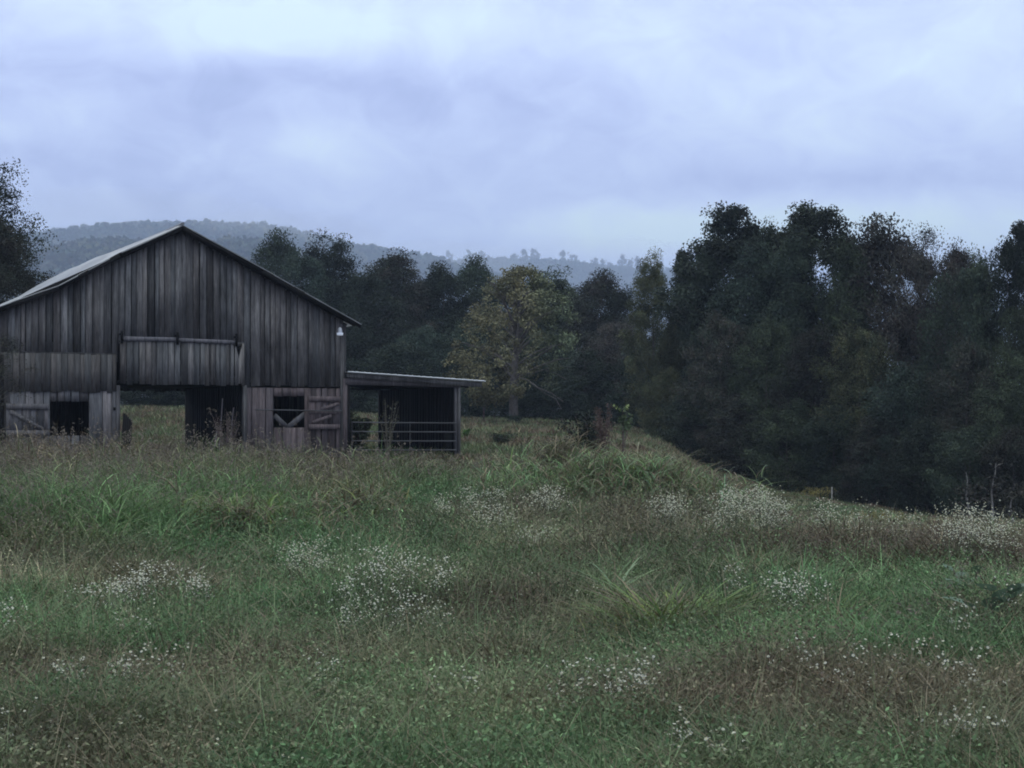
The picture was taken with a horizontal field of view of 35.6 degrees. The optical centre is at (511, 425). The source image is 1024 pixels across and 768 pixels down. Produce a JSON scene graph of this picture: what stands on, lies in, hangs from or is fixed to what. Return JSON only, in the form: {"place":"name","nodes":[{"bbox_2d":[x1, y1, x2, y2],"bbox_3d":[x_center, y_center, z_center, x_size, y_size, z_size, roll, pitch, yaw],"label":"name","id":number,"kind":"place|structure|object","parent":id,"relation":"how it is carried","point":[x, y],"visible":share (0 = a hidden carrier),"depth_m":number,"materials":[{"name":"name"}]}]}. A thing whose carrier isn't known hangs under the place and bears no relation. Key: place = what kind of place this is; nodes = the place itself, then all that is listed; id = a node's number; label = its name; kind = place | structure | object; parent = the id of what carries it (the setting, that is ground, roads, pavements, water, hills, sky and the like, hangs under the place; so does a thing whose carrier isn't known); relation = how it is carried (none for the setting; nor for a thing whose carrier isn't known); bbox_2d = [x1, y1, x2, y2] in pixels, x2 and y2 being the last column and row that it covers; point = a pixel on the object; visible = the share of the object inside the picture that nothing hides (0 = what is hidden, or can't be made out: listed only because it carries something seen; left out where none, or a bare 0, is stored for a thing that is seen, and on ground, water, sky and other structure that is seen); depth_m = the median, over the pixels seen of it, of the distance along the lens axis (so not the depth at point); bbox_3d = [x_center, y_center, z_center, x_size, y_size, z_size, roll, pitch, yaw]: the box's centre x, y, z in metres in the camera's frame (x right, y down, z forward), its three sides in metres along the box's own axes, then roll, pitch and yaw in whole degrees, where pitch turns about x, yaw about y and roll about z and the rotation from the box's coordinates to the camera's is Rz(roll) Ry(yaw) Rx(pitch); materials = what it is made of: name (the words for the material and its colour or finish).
{"place":"outdoors","nodes":[
{"label":"outdoors","id":0,"kind":"place"},
{"bbox_2d":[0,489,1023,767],"bbox_3d":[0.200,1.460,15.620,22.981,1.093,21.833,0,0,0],"label":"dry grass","id":1,"kind":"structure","parent":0,"point":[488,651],"depth_m":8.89,"materials":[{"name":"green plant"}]},
{"bbox_2d":[0,0,1023,282],"label":"sky","id":2,"kind":"structure","parent":0,"point":[587,129],"materials":[{"name":"blue"}]},
{"bbox_2d":[0,408,1023,767],"bbox_3d":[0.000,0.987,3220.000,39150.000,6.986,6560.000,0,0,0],"label":"ground","id":3,"kind":"structure","parent":0,"point":[472,448],"depth_m":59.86,"materials":[{"name":"green plant"}]},
{"bbox_2d":[0,216,55,303],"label":"tree","id":4,"kind":"object","parent":3,"relation":"on","point":[9,249],"visible":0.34,"depth_m":65.92,"materials":[{"name":"green plant"}]},
{"bbox_2d":[0,158,61,303],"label":"tree","id":5,"kind":"object","parent":3,"relation":"on","point":[5,195],"visible":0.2,"depth_m":70.35,"materials":[{"name":"green plant"}]},
{"bbox_2d":[32,582,157,617],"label":"grass clump","id":6,"kind":"object","parent":3,"relation":"on","point":[92,600],"visible":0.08,"depth_m":12.78,"materials":[{"name":"green plant"}]},
{"bbox_2d":[104,560,178,609],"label":"wildflower clump","id":7,"kind":"object","parent":3,"relation":"on","point":[143,580],"visible":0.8,"depth_m":13.47,"materials":[{"name":"white plant"}]},
{"bbox_2d":[120,390,169,406],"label":"bush","id":8,"kind":"object","parent":3,"relation":"on","point":[129,396],"visible":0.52,"depth_m":100.41,"materials":[{"name":"green plant"}]},
{"bbox_2d":[122,391,184,407],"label":"bush","id":9,"kind":"object","parent":3,"relation":"on","point":[172,395],"visible":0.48,"depth_m":101.29,"materials":[{"name":"green plant"}]},
{"bbox_2d":[0,222,361,462],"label":"barn","id":10,"kind":"structure","parent":3,"relation":"on","point":[203,323],"depth_m":46.18,"materials":[{"name":"grey wood"}]},
{"bbox_2d":[120,341,243,385],"bbox_3d":[-9.485,-1.805,45.940,3.639,1.290,0.069,0,0,-27],"label":"hay door","id":11,"kind":"structure","parent":10,"relation":"in","point":[159,354],"depth_m":45.91,"materials":[{"name":"grey wood"}]},
{"bbox_2d":[208,408,241,454],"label":"tall weed","id":12,"kind":"object","parent":3,"relation":"on","point":[226,439],"visible":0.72,"depth_m":44.37,"materials":[{"name":"brown plant"}]},
{"bbox_2d":[92,472,402,546],"bbox_3d":[-3.932,1.099,21.722,4.858,0.998,4.818,0,0,-21],"label":"grass clump","id":13,"kind":"object","parent":3,"relation":"on","point":[244,512],"visible":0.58,"depth_m":21.43,"materials":[{"name":"green plant"}]},
{"bbox_2d":[0,403,524,559],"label":"tall grass","id":14,"kind":"structure","parent":3,"relation":"on","point":[83,466],"depth_m":25.96,"materials":[{"name":"green plant"}]},
{"bbox_2d":[250,227,305,288],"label":"tree","id":15,"kind":"object","parent":3,"relation":"on","point":[273,254],"visible":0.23,"depth_m":123.45,"materials":[{"name":"green plant"}]},
{"bbox_2d":[131,443,453,462],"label":"grass","id":16,"kind":"structure","parent":3,"relation":"on","point":[414,453],"depth_m":50.05,"materials":[{"name":"green plant"}]},
{"bbox_2d":[269,535,348,588],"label":"wildflower clump","id":17,"kind":"object","parent":3,"relation":"on","point":[315,564],"visible":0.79,"depth_m":14.85,"materials":[{"name":"white plant"}]},
{"bbox_2d":[274,245,347,314],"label":"tree","id":18,"kind":"object","parent":3,"relation":"on","point":[298,270],"visible":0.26,"depth_m":114.60,"materials":[{"name":"green plant"}]},
{"bbox_2d":[278,227,376,366],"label":"tree","id":19,"kind":"object","parent":3,"relation":"on","point":[334,260],"visible":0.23,"depth_m":117.52,"materials":[{"name":"green plant"}]},
{"bbox_2d":[251,467,439,529],"bbox_3d":[-2.577,1.102,23.976,3.201,0.942,3.820,0,0,0],"label":"grass clump","id":20,"kind":"object","parent":3,"relation":"on","point":[358,491],"visible":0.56,"depth_m":23.87,"materials":[{"name":"green plant"}]},
{"bbox_2d":[350,410,372,454],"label":"vine thicket","id":21,"kind":"object","parent":3,"relation":"on","point":[360,427],"visible":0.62,"depth_m":49.37,"materials":[{"name":"green plant"}]},
{"bbox_2d":[345,311,385,412],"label":"tree","id":22,"kind":"object","parent":3,"relation":"on","point":[355,347],"visible":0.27,"depth_m":109.44,"materials":[{"name":"green plant"}]},
{"bbox_2d":[338,537,394,600],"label":"wildflower clump","id":23,"kind":"object","parent":3,"relation":"on","point":[377,564],"visible":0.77,"depth_m":13.67,"materials":[{"name":"white plant"}]},
{"bbox_2d":[324,262,425,393],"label":"tree","id":24,"kind":"object","parent":3,"relation":"on","point":[359,285],"visible":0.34,"depth_m":113.70,"materials":[{"name":"green plant"}]},
{"bbox_2d":[347,246,442,375],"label":"tree","id":25,"kind":"object","parent":3,"relation":"on","point":[393,269],"visible":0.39,"depth_m":117.00,"materials":[{"name":"green plant"}]},
{"bbox_2d":[346,340,445,413],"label":"tree","id":26,"kind":"object","parent":3,"relation":"on","point":[388,352],"visible":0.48,"depth_m":107.10,"materials":[{"name":"green plant"}]},
{"bbox_2d":[345,371,485,457],"bbox_3d":[-4.458,-0.166,52.154,4.628,2.972,6.900,0,0,-27],"label":"lean to shed","id":27,"kind":"object","parent":3,"relation":"on","point":[426,399],"visible":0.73,"depth_m":51.48,"materials":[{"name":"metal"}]},
{"bbox_2d":[352,422,456,459],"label":"metal gate","id":28,"kind":"structure","parent":27,"relation":"attached to","point":[410,440],"depth_m":49.14,"materials":[{"name":"grey metal"}]},
{"bbox_2d":[376,324,461,377],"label":"tree","id":29,"kind":"object","parent":3,"relation":"on","point":[420,336],"visible":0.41,"depth_m":108.30,"materials":[{"name":"green plant"}]},
{"bbox_2d":[395,260,489,376],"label":"tree","id":30,"kind":"object","parent":3,"relation":"on","point":[443,282],"visible":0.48,"depth_m":119.42,"materials":[{"name":"green plant"}]},
{"bbox_2d":[433,316,501,417],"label":"tree","id":31,"kind":"object","parent":3,"relation":"on","point":[457,336],"visible":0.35,"depth_m":109.39,"materials":[{"name":"green plant"}]},
{"bbox_2d":[431,252,523,389],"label":"tree","id":32,"kind":"object","parent":3,"relation":"on","point":[474,275],"visible":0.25,"depth_m":122.62,"materials":[{"name":"green plant"}]},
{"bbox_2d":[457,338,548,416],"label":"tree","id":33,"kind":"object","parent":3,"relation":"on","point":[498,382],"visible":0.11,"depth_m":110.93,"materials":[{"name":"green plant"}]},
{"bbox_2d":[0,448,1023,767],"bbox_3d":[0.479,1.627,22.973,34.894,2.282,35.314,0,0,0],"label":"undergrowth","id":34,"kind":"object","parent":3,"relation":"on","point":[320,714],"visible":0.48,"depth_m":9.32,"materials":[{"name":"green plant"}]},
{"bbox_2d":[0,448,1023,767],"bbox_3d":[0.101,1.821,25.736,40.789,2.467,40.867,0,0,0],"label":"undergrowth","id":35,"kind":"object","parent":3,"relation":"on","point":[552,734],"visible":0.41,"depth_m":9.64,"materials":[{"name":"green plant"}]},
{"bbox_2d":[440,263,583,419],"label":"yellow tree","id":36,"kind":"object","parent":3,"relation":"on","point":[537,309],"visible":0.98,"depth_m":89.26,"materials":[{"name":"green plant"}]},
{"bbox_2d":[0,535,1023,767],"bbox_3d":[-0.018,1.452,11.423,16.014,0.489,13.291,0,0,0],"label":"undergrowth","id":37,"kind":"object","parent":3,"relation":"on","point":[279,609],"visible":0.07,"depth_m":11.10,"materials":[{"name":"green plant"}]},
{"bbox_2d":[1,473,1023,686],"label":"tall grass","id":38,"kind":"structure","parent":3,"relation":"on","point":[954,573],"depth_m":15.47,"materials":[{"name":"green plant"}]},
{"bbox_2d":[502,392,558,418],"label":"bush","id":39,"kind":"object","parent":3,"relation":"on","point":[527,398],"visible":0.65,"depth_m":109.12,"materials":[{"name":"green plant"}]},
{"bbox_2d":[491,264,585,415],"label":"tree","id":40,"kind":"object","parent":3,"relation":"on","point":[560,285],"visible":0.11,"depth_m":121.15,"materials":[{"name":"green plant"}]},
{"bbox_2d":[491,327,591,418],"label":"tree","id":41,"kind":"object","parent":3,"relation":"on","point":[540,358],"visible":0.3,"depth_m":109.94,"materials":[{"name":"green plant"}]},
{"bbox_2d":[513,484,572,520],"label":"wildflower clump","id":42,"kind":"object","parent":3,"relation":"on","point":[549,493],"visible":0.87,"depth_m":22.97,"materials":[{"name":"white plant"}]},
{"bbox_2d":[476,427,631,479],"bbox_3d":[0.891,0.623,34.579,4.288,1.429,5.180,0,0,-43],"label":"grass clump","id":43,"kind":"object","parent":3,"relation":"on","point":[549,448],"visible":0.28,"depth_m":34.21,"materials":[{"name":"green plant"}]},
{"bbox_2d":[120,404,1023,525],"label":"grass","id":44,"kind":"structure","parent":3,"relation":"on","point":[474,427],"depth_m":65.96,"materials":[{"name":"green plant"}]},
{"bbox_2d":[542,346,620,420],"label":"tree","id":45,"kind":"object","parent":3,"relation":"on","point":[573,378],"visible":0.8,"depth_m":105.96,"materials":[{"name":"green plant"}]},
{"bbox_2d":[554,406,616,453],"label":"shrub","id":46,"kind":"object","parent":3,"relation":"on","point":[589,428],"visible":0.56,"depth_m":43.58,"materials":[{"name":"green plant"}]},
{"bbox_2d":[553,267,635,405],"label":"tree","id":47,"kind":"object","parent":3,"relation":"on","point":[597,290],"visible":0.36,"depth_m":115.49,"materials":[{"name":"green plant"}]},
{"bbox_2d":[593,403,614,456],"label":"pokeweed","id":48,"kind":"object","parent":3,"relation":"on","point":[602,434],"visible":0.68,"depth_m":39.90,"materials":[{"name":"green plant"}]},
{"bbox_2d":[575,317,655,416],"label":"tree","id":49,"kind":"object","parent":3,"relation":"on","point":[608,331],"visible":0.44,"depth_m":107.12,"materials":[{"name":"green plant"}]},
{"bbox_2d":[557,554,680,601],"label":"grass clump","id":50,"kind":"object","parent":3,"relation":"on","point":[632,565],"visible":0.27,"depth_m":13.93,"materials":[{"name":"green plant"}]},
{"bbox_2d":[590,284,650,407],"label":"tree","id":51,"kind":"object","parent":3,"relation":"on","point":[619,301],"visible":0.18,"depth_m":115.41,"materials":[{"name":"green plant"}]},
{"bbox_2d":[612,404,633,452],"bbox_3d":[3.336,0.189,47.967,0.619,1.722,1.059,0,0,20],"label":"sapling","id":52,"kind":"object","parent":3,"relation":"on","point":[626,425],"visible":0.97,"depth_m":47.99,"materials":[{"name":"green plant"}]},
{"bbox_2d":[463,434,796,513],"bbox_3d":[1.859,0.876,28.195,6.940,1.687,7.795,0,0,24],"label":"grass clump","id":53,"kind":"object","parent":3,"relation":"on","point":[587,470],"visible":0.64,"depth_m":27.84,"materials":[{"name":"green plant"}]},
{"bbox_2d":[599,336,661,426],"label":"tree","id":54,"kind":"object","parent":3,"relation":"on","point":[617,395],"visible":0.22,"depth_m":104.14,"materials":[{"name":"green plant"}]},
{"bbox_2d":[512,442,769,510],"bbox_3d":[2.590,0.941,28.274,4.464,1.371,5.544,0,0,27],"label":"grass clump","id":55,"kind":"object","parent":3,"relation":"on","point":[682,481],"visible":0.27,"depth_m":27.85,"materials":[{"name":"green plant"}]},
{"bbox_2d":[616,246,668,423],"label":"tree","id":56,"kind":"object","parent":3,"relation":"on","point":[651,282],"visible":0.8,"depth_m":95.61,"materials":[{"name":"green plant"}]},
{"bbox_2d":[513,570,793,644],"bbox_3d":[1.090,1.373,11.664,2.377,0.622,2.461,0,0,-40],"label":"grass clump","id":57,"kind":"object","parent":3,"relation":"on","point":[656,607],"visible":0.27,"depth_m":11.72,"materials":[{"name":"green plant"}]},
{"bbox_2d":[635,366,689,442],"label":"tree","id":58,"kind":"object","parent":3,"relation":"on","point":[668,377],"visible":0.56,"depth_m":84.81,"materials":[{"name":"green plant"}]},
{"bbox_2d":[647,317,690,444],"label":"tree","id":59,"kind":"object","parent":3,"relation":"on","point":[674,355],"visible":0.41,"depth_m":87.78,"materials":[{"name":"green plant"}]},
{"bbox_2d":[646,489,693,531],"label":"wildflower clump","id":60,"kind":"object","parent":3,"relation":"on","point":[669,506],"visible":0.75,"depth_m":20.52,"materials":[{"name":"white plant"}]},
{"bbox_2d":[644,270,705,443],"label":"tree","id":61,"kind":"object","parent":3,"relation":"on","point":[680,290],"visible":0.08,"depth_m":89.94,"materials":[{"name":"green plant"}]},
{"bbox_2d":[674,242,734,463],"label":"tree","id":62,"kind":"object","parent":3,"relation":"on","point":[690,335],"visible":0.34,"depth_m":85.92,"materials":[{"name":"green plant"}]},
{"bbox_2d":[667,309,769,466],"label":"tree","id":63,"kind":"object","parent":3,"relation":"on","point":[699,375],"visible":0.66,"depth_m":81.24,"materials":[{"name":"green plant"}]},
{"bbox_2d":[641,583,807,616],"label":"grass clump","id":64,"kind":"object","parent":3,"relation":"on","point":[752,597],"visible":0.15,"depth_m":12.52,"materials":[{"name":"green plant"}]},
{"bbox_2d":[650,200,803,466],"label":"tree","id":65,"kind":"object","parent":3,"relation":"on","point":[727,224],"visible":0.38,"depth_m":86.69,"materials":[{"name":"green plant"}]},
{"bbox_2d":[697,392,772,477],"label":"tree","id":66,"kind":"object","parent":3,"relation":"on","point":[726,425],"visible":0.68,"depth_m":78.21,"materials":[{"name":"green plant"}]},
{"bbox_2d":[696,479,789,536],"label":"wildflower clump","id":67,"kind":"object","parent":3,"relation":"on","point":[739,502],"visible":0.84,"depth_m":18.72,"materials":[{"name":"white plant"}]},
{"bbox_2d":[692,229,797,448],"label":"tree","id":68,"kind":"object","parent":3,"relation":"on","point":[754,253],"visible":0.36,"depth_m":83.56,"materials":[{"name":"green plant"}]},
{"bbox_2d":[724,312,810,479],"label":"tree","id":69,"kind":"object","parent":3,"relation":"on","point":[776,335],"visible":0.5,"depth_m":79.41,"materials":[{"name":"green plant"}]},
{"bbox_2d":[749,490,798,539],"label":"wildflower clump","id":70,"kind":"object","parent":3,"relation":"on","point":[771,517],"visible":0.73,"depth_m":18.34,"materials":[{"name":"white plant"}]},
{"bbox_2d":[736,223,833,484],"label":"tree","id":71,"kind":"object","parent":3,"relation":"on","point":[792,248],"visible":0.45,"depth_m":82.55,"materials":[{"name":"green plant"}]},
{"bbox_2d":[734,398,835,492],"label":"tree","id":72,"kind":"object","parent":3,"relation":"on","point":[765,440],"visible":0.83,"depth_m":76.02,"materials":[{"name":"green plant"}]},
{"bbox_2d":[709,199,878,486],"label":"tree","id":73,"kind":"object","parent":3,"relation":"on","point":[824,220],"visible":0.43,"depth_m":83.62,"materials":[{"name":"green plant"}]},
{"bbox_2d":[767,319,855,488],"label":"tree","id":74,"kind":"object","parent":3,"relation":"on","point":[808,342],"visible":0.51,"depth_m":77.07,"materials":[{"name":"green plant"}]},
{"bbox_2d":[728,582,935,636],"bbox_3d":[2.329,1.409,11.783,2.378,0.474,2.041,0,0,0],"label":"grass clump","id":75,"kind":"object","parent":3,"relation":"on","point":[838,605],"visible":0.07,"depth_m":11.99,"materials":[{"name":"green plant"}]},
{"bbox_2d":[795,399,872,500],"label":"tree","id":76,"kind":"object","parent":3,"relation":"on","point":[816,438],"visible":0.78,"depth_m":74.36,"materials":[{"name":"green plant"}]},
{"bbox_2d":[804,230,887,473],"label":"tree","id":77,"kind":"object","parent":3,"relation":"on","point":[833,316],"visible":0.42,"depth_m":80.92,"materials":[{"name":"green plant"}]},
{"bbox_2d":[807,317,913,495],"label":"tree","id":78,"kind":"object","parent":3,"relation":"on","point":[860,341],"visible":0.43,"depth_m":75.51,"materials":[{"name":"green plant"}]},
{"bbox_2d":[790,211,958,499],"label":"tree","id":79,"kind":"object","parent":3,"relation":"on","point":[879,245],"visible":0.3,"depth_m":81.03,"materials":[{"name":"green plant"}]},
{"bbox_2d":[852,357,961,507],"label":"tree","id":80,"kind":"object","parent":3,"relation":"on","point":[888,406],"visible":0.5,"depth_m":71.38,"materials":[{"name":"green plant"}]},
{"bbox_2d":[849,235,975,495],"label":"tree","id":81,"kind":"object","parent":3,"relation":"on","point":[921,269],"visible":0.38,"depth_m":78.06,"materials":[{"name":"green plant"}]},
{"bbox_2d":[885,222,947,373],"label":"tree","id":82,"kind":"object","parent":3,"relation":"on","point":[929,232],"visible":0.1,"depth_m":87.63,"materials":[{"name":"green plant"}]},
{"bbox_2d":[878,413,958,514],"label":"tree","id":83,"kind":"object","parent":3,"relation":"on","point":[910,453],"visible":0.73,"depth_m":68.40,"materials":[{"name":"green plant"}]},
{"bbox_2d":[919,236,990,470],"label":"tree","id":84,"kind":"object","parent":3,"relation":"on","point":[959,260],"visible":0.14,"depth_m":79.05,"materials":[{"name":"green plant"}]},
{"bbox_2d":[921,335,1010,508],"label":"tree","id":85,"kind":"object","parent":3,"relation":"on","point":[972,358],"visible":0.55,"depth_m":70.54,"materials":[{"name":"green plant"}]},
{"bbox_2d":[912,246,1021,505],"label":"tree","id":86,"kind":"object","parent":3,"relation":"on","point":[969,285],"visible":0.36,"depth_m":74.50,"materials":[{"name":"green plant"}]},
{"bbox_2d":[915,422,1018,516],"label":"tree","id":87,"kind":"object","parent":3,"relation":"on","point":[947,482],"visible":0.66,"depth_m":66.37,"materials":[{"name":"green plant"}]},
{"bbox_2d":[928,499,1019,563],"bbox_3d":[4.565,1.128,15.766,0.898,0.828,0.978,0,0,15],"label":"wildflower clump","id":88,"kind":"object","parent":3,"relation":"on","point":[957,533],"visible":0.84,"depth_m":15.70,"materials":[{"name":"white plant"}]},
{"bbox_2d":[948,473,1003,520],"bbox_3d":[16.069,2.534,55.925,1.647,1.816,1.728,0,0,-42],"label":"young tree","id":89,"kind":"object","parent":3,"relation":"on","point":[967,498],"visible":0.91,"depth_m":55.97,"materials":[{"name":"green plant"}]},
{"bbox_2d":[943,583,1023,616],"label":"broadleaf plant","id":90,"kind":"object","parent":3,"relation":"on","point":[1019,587],"visible":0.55,"depth_m":11.12,"materials":[{"name":"green plant"}]},
{"bbox_2d":[950,511,1023,574],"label":"wildflower clump","id":91,"kind":"object","parent":3,"relation":"on","point":[1001,526],"visible":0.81,"depth_m":15.35,"materials":[{"name":"white plant"}]},
{"bbox_2d":[954,346,1023,513],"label":"tree","id":92,"kind":"object","parent":3,"relation":"on","point":[1011,402],"visible":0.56,"depth_m":66.84,"materials":[{"name":"green plant"}]},
{"bbox_2d":[969,456,1018,519],"bbox_3d":[16.838,2.256,55.944,1.726,2.379,1.710,0,0,0],"label":"young tree","id":93,"kind":"object","parent":3,"relation":"on","point":[992,484],"visible":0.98,"depth_m":55.97,"materials":[{"name":"green plant"}]},
{"bbox_2d":[965,219,1023,406],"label":"tree","id":94,"kind":"object","parent":3,"relation":"on","point":[1010,259],"visible":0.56,"depth_m":73.21,"materials":[{"name":"green plant"}]},
{"bbox_2d":[973,424,1023,518],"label":"tree","id":95,"kind":"object","parent":3,"relation":"on","point":[1007,444],"visible":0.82,"depth_m":64.78,"materials":[{"name":"green plant"}]},
{"bbox_2d":[978,304,1023,497],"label":"tree","id":96,"kind":"object","parent":3,"relation":"on","point":[1015,321],"visible":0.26,"depth_m":69.97,"materials":[{"name":"green plant"}]},
{"bbox_2d":[992,485,1023,522],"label":"young tree","id":97,"kind":"object","parent":3,"relation":"on","point":[1006,496],"visible":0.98,"depth_m":55.94,"materials":[{"name":"green plant"}]},
{"bbox_3d":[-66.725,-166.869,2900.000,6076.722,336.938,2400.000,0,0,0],"label":"hills","id":98,"kind":"structure","parent":0,"visible":0},
{"bbox_2d":[16,218,728,361],"bbox_3d":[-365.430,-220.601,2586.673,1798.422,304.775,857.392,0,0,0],"label":"forest","id":99,"kind":"object","parent":98,"relation":"on","point":[215,229],"visible":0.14,"depth_m":2627.53,"materials":[{"name":"green plant"}]},
{"bbox_3d":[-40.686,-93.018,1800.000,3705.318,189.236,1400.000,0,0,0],"label":"hills","id":100,"kind":"structure","parent":0,"visible":0},
{"bbox_2d":[0,234,414,320],"bbox_3d":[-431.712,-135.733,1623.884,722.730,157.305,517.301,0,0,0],"label":"forest","id":101,"kind":"object","parent":100,"relation":"on","point":[72,254],"visible":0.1,"depth_m":1610.34,"materials":[{"name":"green plant"}]},
{"bbox_3d":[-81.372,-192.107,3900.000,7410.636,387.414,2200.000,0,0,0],"label":"hills","id":102,"kind":"structure","parent":0,"visible":0},
{"bbox_2d":[451,256,1023,346],"bbox_3d":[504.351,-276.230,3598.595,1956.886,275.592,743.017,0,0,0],"label":"forest","id":103,"kind":"object","parent":102,"relation":"on","point":[582,270],"visible":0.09,"depth_m":3668.60,"materials":[{"name":"green plant"}]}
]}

